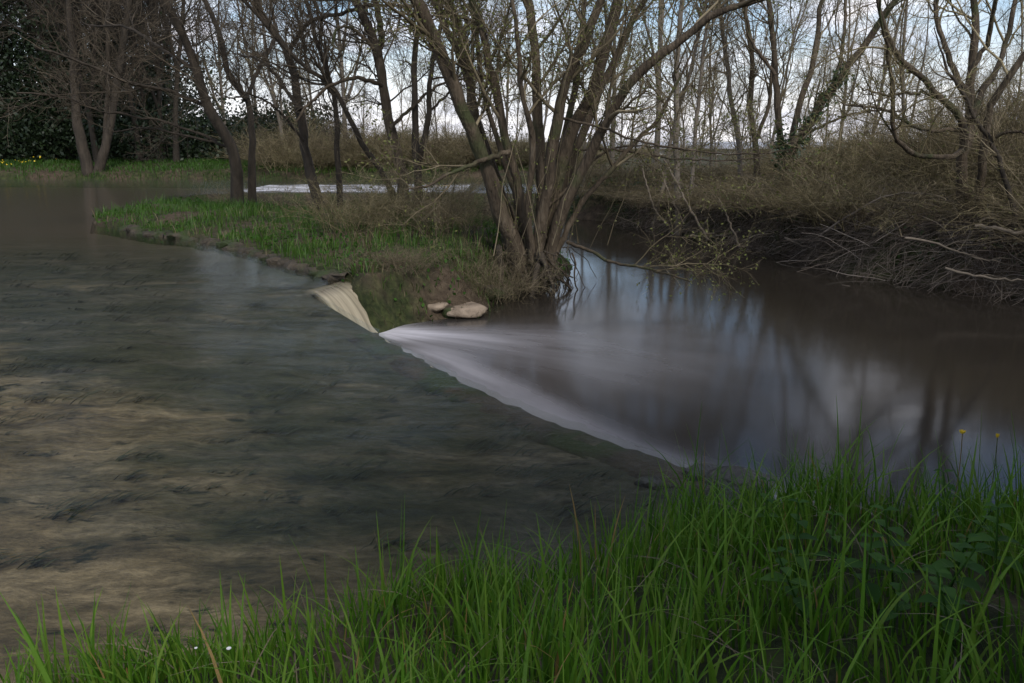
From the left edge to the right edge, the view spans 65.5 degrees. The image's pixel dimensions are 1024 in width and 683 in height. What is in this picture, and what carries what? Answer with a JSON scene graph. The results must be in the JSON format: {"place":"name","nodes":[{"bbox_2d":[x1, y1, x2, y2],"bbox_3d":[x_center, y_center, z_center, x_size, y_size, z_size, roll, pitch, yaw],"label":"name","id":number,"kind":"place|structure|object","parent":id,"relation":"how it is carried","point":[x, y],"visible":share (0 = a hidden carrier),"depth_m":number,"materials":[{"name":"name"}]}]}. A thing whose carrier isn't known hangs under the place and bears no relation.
{"place":"outdoors","nodes":[
{"label":"outdoors","id":0,"kind":"place"},
{"bbox_2d":[0,179,536,225],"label":"river water","id":1,"kind":"structure","parent":0,"point":[20,197],"depth_m":27.12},
{"bbox_2d":[0,142,1023,682],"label":"ground","id":2,"kind":"structure","parent":0,"point":[380,300],"depth_m":9.70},
{"bbox_2d":[5,0,178,175],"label":"bare tree","id":3,"kind":"object","parent":2,"relation":"on","point":[86,161],"visible":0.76,"depth_m":35.16,"materials":[{"name":"brown plant"}]},
{"bbox_2d":[0,0,238,162],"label":"woods","id":4,"kind":"object","parent":2,"relation":"on","point":[92,134],"visible":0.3,"depth_m":39.59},
{"bbox_2d":[0,0,340,205],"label":"bare tree","id":5,"kind":"object","parent":2,"relation":"on","point":[236,169],"visible":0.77,"depth_m":18.14,"materials":[{"name":"brown plant"}]},
{"bbox_2d":[0,0,374,162],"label":"undergrowth","id":6,"kind":"object","parent":2,"relation":"on","point":[29,134],"visible":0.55,"depth_m":40.81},
{"bbox_2d":[185,0,265,157],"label":"background tree","id":7,"kind":"object","parent":2,"relation":"on","point":[210,81],"visible":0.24,"depth_m":43.77,"materials":[{"name":"brown plant"}]},
{"bbox_2d":[118,224,351,290],"bbox_3d":[-4.688,-1.429,13.006,0.805,0.502,8.256,-13,19,-41],"label":"stone edging","id":8,"kind":"object","parent":2,"relation":"on","point":[234,248],"visible":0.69,"depth_m":12.70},
{"bbox_2d":[178,173,310,210],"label":"bramble bush","id":9,"kind":"object","parent":2,"relation":"on","point":[281,197],"visible":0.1,"depth_m":22.33,"materials":[{"name":"brown plant"}]},
{"bbox_2d":[225,1,290,134],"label":"background tree","id":10,"kind":"object","parent":2,"relation":"on","point":[248,22],"visible":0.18,"depth_m":40.89,"materials":[{"name":"brown plant"}]},
{"bbox_2d":[207,0,308,143],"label":"background tree","id":11,"kind":"object","parent":2,"relation":"on","point":[275,99],"visible":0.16,"depth_m":36.72,"materials":[{"name":"brown plant"}]},
{"bbox_2d":[0,157,528,179],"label":"grass","id":12,"kind":"structure","parent":2,"relation":"on","point":[195,165],"depth_m":36.58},
{"bbox_2d":[151,0,395,215],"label":"bare tree","id":13,"kind":"object","parent":2,"relation":"on","point":[324,81],"visible":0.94,"depth_m":14.82,"materials":[{"name":"brown plant"}]},
{"bbox_2d":[203,114,351,167],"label":"scrub bush","id":14,"kind":"object","parent":2,"relation":"on","point":[267,139],"visible":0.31,"depth_m":36.39,"materials":[{"name":"brown plant"}]},
{"bbox_2d":[202,121,374,179],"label":"scrub bush","id":15,"kind":"object","parent":2,"relation":"on","point":[277,160],"visible":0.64,"depth_m":35.11,"materials":[{"name":"brown plant"}]},
{"bbox_2d":[232,0,366,210],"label":"bare tree","id":16,"kind":"object","parent":2,"relation":"on","point":[338,169],"visible":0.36,"depth_m":16.96,"materials":[{"name":"brown plant"}]},
{"bbox_2d":[145,0,471,212],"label":"bare tree","id":17,"kind":"object","parent":2,"relation":"on","point":[302,133],"visible":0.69,"depth_m":16.26,"materials":[{"name":"brown plant"}]},
{"bbox_2d":[93,192,568,321],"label":"grass","id":18,"kind":"structure","parent":2,"relation":"on","point":[222,207],"depth_m":13.77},
{"bbox_2d":[92,197,572,317],"bbox_3d":[-4.335,-2.134,16.178,5.745,1.172,14.386,-13,19,-42],"label":"ground ivy","id":19,"kind":"object","parent":2,"relation":"on","point":[348,254],"visible":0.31,"depth_m":12.91,"materials":[{"name":"green plant"}]},
{"bbox_2d":[258,114,410,169],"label":"scrub bush","id":20,"kind":"object","parent":2,"relation":"on","point":[319,139],"visible":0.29,"depth_m":35.60,"materials":[{"name":"brown plant"}]},
{"bbox_2d":[288,0,389,162],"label":"background tree","id":21,"kind":"object","parent":2,"relation":"on","point":[348,75],"visible":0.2,"depth_m":36.52,"materials":[{"name":"brown plant"}]},
{"bbox_2d":[317,283,377,332],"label":"pale stone slab","id":22,"kind":"structure","parent":2,"relation":"on","point":[344,301],"depth_m":9.41,"materials":[{"name":"stone"}]},
{"bbox_2d":[256,166,446,240],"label":"bramble bush","id":23,"kind":"object","parent":2,"relation":"on","point":[356,216],"visible":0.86,"depth_m":13.06,"materials":[{"name":"brown plant"}]},
{"bbox_2d":[179,193,536,209],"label":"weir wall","id":24,"kind":"structure","parent":2,"relation":"on","point":[298,196],"depth_m":26.41,"materials":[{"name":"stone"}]},
{"bbox_2d":[287,137,440,175],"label":"scrub bush","id":25,"kind":"object","parent":2,"relation":"on","point":[352,159],"visible":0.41,"depth_m":34.88,"materials":[{"name":"brown plant"}]},
{"bbox_2d":[248,0,518,216],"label":"bare tree","id":26,"kind":"object","parent":2,"relation":"on","point":[381,83],"visible":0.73,"depth_m":15.27,"materials":[{"name":"brown plant"}]},
{"bbox_2d":[0,189,778,682],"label":"river bed","id":27,"kind":"object","parent":2,"relation":"on","point":[162,553],"visible":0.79,"depth_m":4.57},
{"bbox_2d":[0,251,685,569],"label":"water weed","id":28,"kind":"object","parent":27,"relation":"on","point":[568,506],"visible":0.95,"depth_m":5.12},
{"bbox_2d":[704,465,775,496],"bbox_3d":[1.251,0.780,4.341,0.384,0.192,0.242,0,14,0],"label":"wet rock","id":29,"kind":"object","parent":27,"relation":"on","point":[736,470],"visible":0.46,"depth_m":4.32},
{"bbox_2d":[317,108,468,172],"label":"scrub bush","id":30,"kind":"object","parent":2,"relation":"on","point":[403,138],"visible":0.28,"depth_m":35.57,"materials":[{"name":"brown plant"}]},
{"bbox_2d":[338,239,473,278],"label":"bramble bush","id":31,"kind":"object","parent":2,"relation":"on","point":[412,263],"visible":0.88,"depth_m":10.34,"materials":[{"name":"brown plant"}]},
{"bbox_2d":[383,28,428,132],"bbox_3d":[-4.939,-11.839,37.839,2.068,6.812,3.340,-11,18,-38],"label":"background tree","id":32,"kind":"object","parent":2,"relation":"on","point":[401,97],"visible":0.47,"depth_m":37.56,"materials":[{"name":"brown plant"}]},
{"bbox_2d":[327,151,534,224],"bbox_3d":[-1.486,-2.740,14.942,3.972,1.742,3.568,-8,16,-28],"label":"bramble bush","id":33,"kind":"object","parent":2,"relation":"on","point":[430,192],"visible":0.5,"depth_m":14.58,"materials":[{"name":"brown plant"}]},
{"bbox_2d":[367,176,510,238],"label":"bramble bush","id":34,"kind":"object","parent":2,"relation":"on","point":[441,213],"visible":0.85,"depth_m":12.78,"materials":[{"name":"brown plant"}]},
{"bbox_2d":[368,0,523,212],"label":"bare tree","id":35,"kind":"object","parent":2,"relation":"on","point":[418,148],"visible":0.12,"depth_m":15.27,"materials":[{"name":"brown plant"}]},
{"bbox_2d":[331,234,564,325],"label":"dry grass","id":36,"kind":"structure","parent":2,"relation":"on","point":[478,257],"depth_m":10.60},
{"bbox_2d":[380,141,520,175],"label":"scrub bush","id":37,"kind":"object","parent":2,"relation":"on","point":[460,160],"visible":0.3,"depth_m":34.84,"materials":[{"name":"brown plant"}]},
{"bbox_2d":[447,301,486,317],"bbox_3d":[-0.649,-0.431,10.560,0.648,0.134,0.581,0,14,0],"label":"flat stone","id":38,"kind":"object","parent":2,"relation":"on","point":[472,309],"visible":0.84,"depth_m":10.34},
{"bbox_2d":[407,124,529,170],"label":"scrub bush","id":39,"kind":"object","parent":2,"relation":"on","point":[455,143],"visible":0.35,"depth_m":35.08,"materials":[{"name":"brown plant"}]},
{"bbox_2d":[439,238,569,310],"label":"bramble bush","id":40,"kind":"object","parent":2,"relation":"on","point":[512,283],"visible":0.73,"depth_m":11.36,"materials":[{"name":"brown plant"}]},
{"bbox_2d":[0,396,1023,682],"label":"grass","id":41,"kind":"structure","parent":2,"relation":"on","point":[740,530],"depth_m":2.21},
{"bbox_2d":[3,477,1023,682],"bbox_3d":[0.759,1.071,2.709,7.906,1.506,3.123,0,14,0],"label":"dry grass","id":42,"kind":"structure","parent":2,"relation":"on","point":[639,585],"depth_m":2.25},
{"bbox_2d":[475,0,551,128],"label":"background tree","id":43,"kind":"object","parent":2,"relation":"on","point":[507,85],"visible":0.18,"depth_m":40.18,"materials":[{"name":"brown plant"}]},
{"bbox_2d":[347,332,722,493],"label":"weir wall","id":44,"kind":"structure","parent":2,"relation":"on","point":[632,462],"depth_m":5.30,"materials":[{"name":"concrete"}]},
{"bbox_2d":[519,0,592,131],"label":"background tree","id":45,"kind":"object","parent":2,"relation":"on","point":[550,96],"visible":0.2,"depth_m":36.71,"materials":[{"name":"brown plant"}]},
{"bbox_2d":[351,124,850,159],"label":"woods","id":46,"kind":"object","parent":2,"relation":"on","point":[691,144],"visible":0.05,"depth_m":67.75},
{"bbox_2d":[573,0,665,166],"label":"background tree","id":47,"kind":"object","parent":2,"relation":"on","point":[621,56],"visible":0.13,"depth_m":29.29,"materials":[{"name":"brown plant"}]},
{"bbox_2d":[315,0,925,303],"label":"willow tree","id":48,"kind":"object","parent":2,"relation":"on","point":[552,168],"visible":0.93,"depth_m":11.67,"materials":[{"name":"brown plant"}]},
{"bbox_2d":[601,30,654,169],"bbox_3d":[3.816,-7.787,26.537,2.289,4.961,2.035,8,16,28],"label":"background tree","id":49,"kind":"object","parent":2,"relation":"on","point":[622,125],"visible":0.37,"depth_m":26.47,"materials":[{"name":"brown plant"}]},
{"bbox_2d":[577,187,701,210],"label":"scrub bush","id":50,"kind":"object","parent":2,"relation":"on","point":[631,199],"visible":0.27,"depth_m":20.25,"materials":[{"name":"brown plant"}]},
{"bbox_2d":[617,0,701,168],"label":"background tree","id":51,"kind":"object","parent":2,"relation":"on","point":[657,139],"visible":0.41,"depth_m":26.02,"materials":[{"name":"brown plant"}]},
{"bbox_2d":[605,0,754,234],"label":"bare tree","id":52,"kind":"object","parent":2,"relation":"on","point":[677,56],"visible":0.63,"depth_m":18.79,"materials":[{"name":"brown plant"}]},
{"bbox_2d":[600,186,770,211],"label":"scrub bush","id":53,"kind":"object","parent":2,"relation":"on","point":[694,203],"visible":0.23,"depth_m":18.59,"materials":[{"name":"brown plant"}]},
{"bbox_2d":[611,161,763,190],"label":"scrub bush","id":54,"kind":"object","parent":2,"relation":"on","point":[682,176],"visible":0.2,"depth_m":22.01,"materials":[{"name":"brown plant"}]},
{"bbox_2d":[667,34,739,172],"bbox_3d":[5.773,-7.120,24.432,1.867,4.552,2.100,-6,15,-21],"label":"background tree","id":55,"kind":"object","parent":2,"relation":"on","point":[705,96],"visible":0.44,"depth_m":24.42,"materials":[{"name":"brown plant"}]},
{"bbox_2d":[663,0,757,216],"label":"bare tree","id":56,"kind":"object","parent":2,"relation":"on","point":[703,52],"visible":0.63,"depth_m":19.50,"materials":[{"name":"brown plant"}]},
{"bbox_2d":[634,0,787,225],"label":"bare tree","id":57,"kind":"object","parent":2,"relation":"on","point":[688,75],"visible":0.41,"depth_m":20.21,"materials":[{"name":"brown plant"}]},
{"bbox_2d":[662,0,764,169],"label":"background tree","id":58,"kind":"object","parent":2,"relation":"on","point":[710,117],"visible":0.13,"depth_m":32.93,"materials":[{"name":"brown plant"}]},
{"bbox_2d":[683,18,755,166],"bbox_3d":[6.492,-7.645,25.399,2.520,5.140,1.560,9,17,31],"label":"background tree","id":59,"kind":"object","parent":2,"relation":"on","point":[720,97],"visible":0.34,"depth_m":25.15,"materials":[{"name":"brown plant"}]},
{"bbox_2d":[682,0,771,185],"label":"bare tree","id":60,"kind":"object","parent":2,"relation":"on","point":[729,91],"visible":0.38,"depth_m":20.78,"materials":[{"name":"brown plant"}]},
{"bbox_2d":[721,57,772,161],"bbox_3d":[6.698,-6.282,22.691,1.835,3.875,1.379,-8,16,-28],"label":"background tree","id":61,"kind":"object","parent":2,"relation":"on","point":[742,131],"visible":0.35,"depth_m":22.61,"materials":[{"name":"brown plant"}]},
{"bbox_2d":[703,0,827,184],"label":"bare tree","id":62,"kind":"object","parent":2,"relation":"on","point":[754,67],"visible":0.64,"depth_m":19.74,"materials":[{"name":"brown plant"}]},
{"bbox_2d":[647,175,895,219],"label":"scrub bush","id":63,"kind":"object","parent":2,"relation":"on","point":[741,195],"visible":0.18,"depth_m":17.13,"materials":[{"name":"brown plant"}]},
{"bbox_2d":[759,546,812,628],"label":"nettle plant","id":64,"kind":"object","parent":2,"relation":"on","point":[782,562],"visible":0.85,"depth_m":2.07,"materials":[{"name":"green plant"}]},
{"bbox_2d":[571,173,1023,283],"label":"ground ivy","id":65,"kind":"object","parent":2,"relation":"on","point":[789,223],"visible":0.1,"depth_m":17.69,"materials":[{"name":"green plant"}]},
{"bbox_2d":[778,498,819,584],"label":"nettle plant","id":66,"kind":"object","parent":2,"relation":"on","point":[800,559],"visible":0.87,"depth_m":2.33,"materials":[{"name":"green plant"}]},
{"bbox_2d":[579,179,1022,274],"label":"dry grass","id":67,"kind":"structure","parent":2,"relation":"on","point":[835,231],"depth_m":14.62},
{"bbox_2d":[756,0,850,172],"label":"background tree","id":68,"kind":"object","parent":2,"relation":"on","point":[794,30],"visible":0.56,"depth_m":27.33,"materials":[{"name":"brown plant"}]},
{"bbox_2d":[596,165,1023,304],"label":"brushwood","id":69,"kind":"object","parent":2,"relation":"on","point":[814,237],"visible":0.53,"depth_m":13.64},
{"bbox_2d":[721,131,900,184],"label":"scrub bush","id":70,"kind":"object","parent":2,"relation":"on","point":[781,164],"visible":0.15,"depth_m":20.01,"materials":[{"name":"brown plant"}]},
{"bbox_2d":[694,171,939,223],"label":"scrub bush","id":71,"kind":"object","parent":2,"relation":"on","point":[780,210],"visible":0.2,"depth_m":15.96,"materials":[{"name":"brown plant"}]},
{"bbox_2d":[785,30,858,147],"bbox_3d":[11.064,-8.532,28.584,2.567,5.420,1.929,2,14,9],"label":"background tree","id":72,"kind":"object","parent":2,"relation":"on","point":[807,66],"visible":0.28,"depth_m":28.52,"materials":[{"name":"brown plant"}]},
{"bbox_2d":[682,0,965,192],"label":"ivy clad tree","id":73,"kind":"object","parent":2,"relation":"on","point":[890,6],"visible":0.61,"depth_m":18.45,"materials":[{"name":"brown plant"}]},
{"bbox_2d":[730,131,924,184],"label":"scrub bush","id":74,"kind":"object","parent":2,"relation":"on","point":[791,157],"visible":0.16,"depth_m":18.18,"materials":[{"name":"brown plant"}]},
{"bbox_2d":[813,511,847,592],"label":"nettle plant","id":75,"kind":"object","parent":2,"relation":"on","point":[836,538],"visible":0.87,"depth_m":2.34,"materials":[{"name":"green plant"}]},
{"bbox_2d":[803,12,864,147],"bbox_3d":[9.520,-7.265,24.204,1.571,5.088,2.304,-3,14,-11],"label":"background tree","id":76,"kind":"object","parent":2,"relation":"on","point":[835,109],"visible":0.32,"depth_m":23.99,"materials":[{"name":"brown plant"}]},
{"bbox_2d":[702,154,975,208],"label":"scrub bush","id":77,"kind":"object","parent":2,"relation":"on","point":[781,178],"visible":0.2,"depth_m":16.65,"materials":[{"name":"brown plant"}]},
{"bbox_2d":[801,0,881,147],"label":"background tree","id":78,"kind":"object","parent":2,"relation":"on","point":[856,38],"visible":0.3,"depth_m":37.63,"materials":[{"name":"brown plant"}]},
{"bbox_2d":[706,134,999,222],"bbox_3d":[7.244,-3.256,16.463,6.377,2.120,4.999,6,15,23],"label":"scrub bush","id":79,"kind":"object","parent":2,"relation":"on","point":[854,168],"visible":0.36,"depth_m":16.16,"materials":[{"name":"brown plant"}]},
{"bbox_2d":[748,116,957,190],"bbox_3d":[8.124,-3.993,18.112,5.275,2.332,4.896,3,15,12],"label":"scrub bush","id":80,"kind":"object","parent":2,"relation":"on","point":[836,158],"visible":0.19,"depth_m":17.85,"materials":[{"name":"brown plant"}]},
{"bbox_2d":[762,95,953,173],"bbox_3d":[8.926,-4.957,21.177,5.128,3.160,5.545,-6,15,-22],"label":"scrub bush","id":81,"kind":"object","parent":2,"relation":"on","point":[845,132],"visible":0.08,"depth_m":20.86,"materials":[{"name":"brown plant"}]},
{"bbox_2d":[835,532,894,605],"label":"nettle plant","id":82,"kind":"object","parent":2,"relation":"on","point":[875,592],"visible":0.84,"depth_m":2.15,"materials":[{"name":"green plant"}]},
{"bbox_2d":[736,158,1002,235],"bbox_3d":[6.705,-2.502,14.165,4.950,1.517,5.519,1,14,3],"label":"scrub bush","id":83,"kind":"object","parent":2,"relation":"on","point":[807,199],"visible":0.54,"depth_m":14.16,"materials":[{"name":"brown plant"}]},
{"bbox_2d":[836,18,904,139],"bbox_3d":[11.662,-8.174,26.536,1.734,5.712,2.801,-5,15,-19],"label":"background tree","id":84,"kind":"object","parent":2,"relation":"on","point":[872,61],"visible":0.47,"depth_m":26.52,"materials":[{"name":"brown plant"}]},
{"bbox_2d":[787,91,977,191],"bbox_3d":[10.163,-4.621,19.091,5.932,2.633,6.356,8,16,29],"label":"scrub bush","id":85,"kind":"object","parent":2,"relation":"on","point":[885,131],"visible":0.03,"depth_m":18.84,"materials":[{"name":"brown plant"}]},
{"bbox_2d":[743,166,1023,239],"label":"scrub bush","id":86,"kind":"object","parent":2,"relation":"on","point":[917,206],"visible":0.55,"depth_m":13.28,"materials":[{"name":"brown plant"}]},
{"bbox_2d":[870,504,912,592],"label":"nettle plant","id":87,"kind":"object","parent":2,"relation":"on","point":[878,543],"visible":0.84,"depth_m":2.26,"materials":[{"name":"green plant"}]},
{"bbox_2d":[848,0,939,129],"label":"background tree","id":88,"kind":"object","parent":2,"relation":"on","point":[899,23],"visible":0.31,"depth_m":30.74,"materials":[{"name":"brown plant"}]},
{"bbox_2d":[768,0,1023,237],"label":"bare tree","id":89,"kind":"object","parent":2,"relation":"on","point":[923,78],"visible":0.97,"depth_m":11.92,"materials":[{"name":"brown plant"}]},
{"bbox_2d":[879,567,914,637],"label":"nettle plant","id":90,"kind":"object","parent":2,"relation":"on","point":[893,614],"visible":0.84,"depth_m":2.00,"materials":[{"name":"green plant"}]},
{"bbox_2d":[847,0,967,129],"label":"background tree","id":91,"kind":"object","parent":2,"relation":"on","point":[900,50],"visible":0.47,"depth_m":26.18,"materials":[{"name":"brown plant"}]},
{"bbox_2d":[819,68,1023,197],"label":"scrub bush","id":92,"kind":"object","parent":2,"relation":"on","point":[999,138],"visible":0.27,"depth_m":14.15,"materials":[{"name":"brown plant"}]},
{"bbox_2d":[829,144,1023,240],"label":"scrub bush","id":93,"kind":"object","parent":2,"relation":"on","point":[994,172],"visible":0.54,"depth_m":12.12,"materials":[{"name":"brown plant"}]},
{"bbox_2d":[833,93,1021,201],"bbox_3d":[9.068,-4.169,16.917,4.260,2.474,6.551,3,15,13],"label":"scrub bush","id":94,"kind":"object","parent":2,"relation":"on","point":[891,140],"visible":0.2,"depth_m":16.58,"materials":[{"name":"brown plant"}]},
{"bbox_2d":[843,54,1023,209],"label":"scrub bush","id":95,"kind":"object","parent":2,"relation":"on","point":[942,133],"visible":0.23,"depth_m":14.22,"materials":[{"name":"brown plant"}]},
{"bbox_2d":[861,66,1023,195],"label":"scrub bush","id":96,"kind":"object","parent":2,"relation":"on","point":[902,151],"visible":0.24,"depth_m":15.13,"materials":[{"name":"brown plant"}]},
{"bbox_2d":[916,564,971,649],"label":"nettle plant","id":97,"kind":"object","parent":2,"relation":"on","point":[951,592],"visible":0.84,"depth_m":1.91,"materials":[{"name":"green plant"}]},
{"bbox_2d":[928,469,961,537],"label":"nettle plant","id":98,"kind":"object","parent":2,"relation":"on","point":[948,486],"visible":0.65,"depth_m":2.84,"materials":[{"name":"green plant"}]},
{"bbox_2d":[880,0,1023,240],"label":"leaning sapling","id":99,"kind":"object","parent":2,"relation":"on","point":[991,140],"visible":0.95,"depth_m":11.35,"materials":[{"name":"brown plant"}]},
{"bbox_2d":[917,542,991,623],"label":"nettle plant","id":100,"kind":"object","parent":2,"relation":"on","point":[972,583],"visible":0.79,"depth_m":2.00,"materials":[{"name":"green plant"}]},
{"bbox_2d":[929,533,985,593],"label":"nettle plant","id":101,"kind":"object","parent":2,"relation":"on","point":[959,564],"visible":0.59,"depth_m":2.10,"materials":[{"name":"green plant"}]},
{"bbox_2d":[905,230,1018,270],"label":"fallen branch","id":102,"kind":"object","parent":2,"relation":"on","point":[941,245],"visible":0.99,"depth_m":11.70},
{"bbox_2d":[933,167,1023,250],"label":"scrub bush","id":103,"kind":"object","parent":2,"relation":"on","point":[1015,218],"visible":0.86,"depth_m":11.22,"materials":[{"name":"brown plant"}]},
{"bbox_2d":[936,109,1023,225],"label":"scrub bush","id":104,"kind":"object","parent":2,"relation":"on","point":[1020,182],"visible":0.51,"depth_m":12.61,"materials":[{"name":"brown plant"}]},
{"bbox_2d":[968,502,1023,593],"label":"nettle plant","id":105,"kind":"object","parent":2,"relation":"on","point":[1007,560],"visible":0.88,"depth_m":2.23,"materials":[{"name":"green plant"}]},
{"bbox_2d":[978,0,1023,102],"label":"background tree","id":106,"kind":"object","parent":2,"relation":"on","point":[1021,31],"visible":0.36,"depth_m":41.47,"materials":[{"name":"brown plant"}]},
{"bbox_2d":[10,0,1023,141],"label":"sky","id":107,"kind":"structure","parent":0,"point":[983,30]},
{"bbox_2d":[379,210,1023,529],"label":"pool water","id":108,"kind":"structure","parent":0,"point":[612,353],"depth_m":8.38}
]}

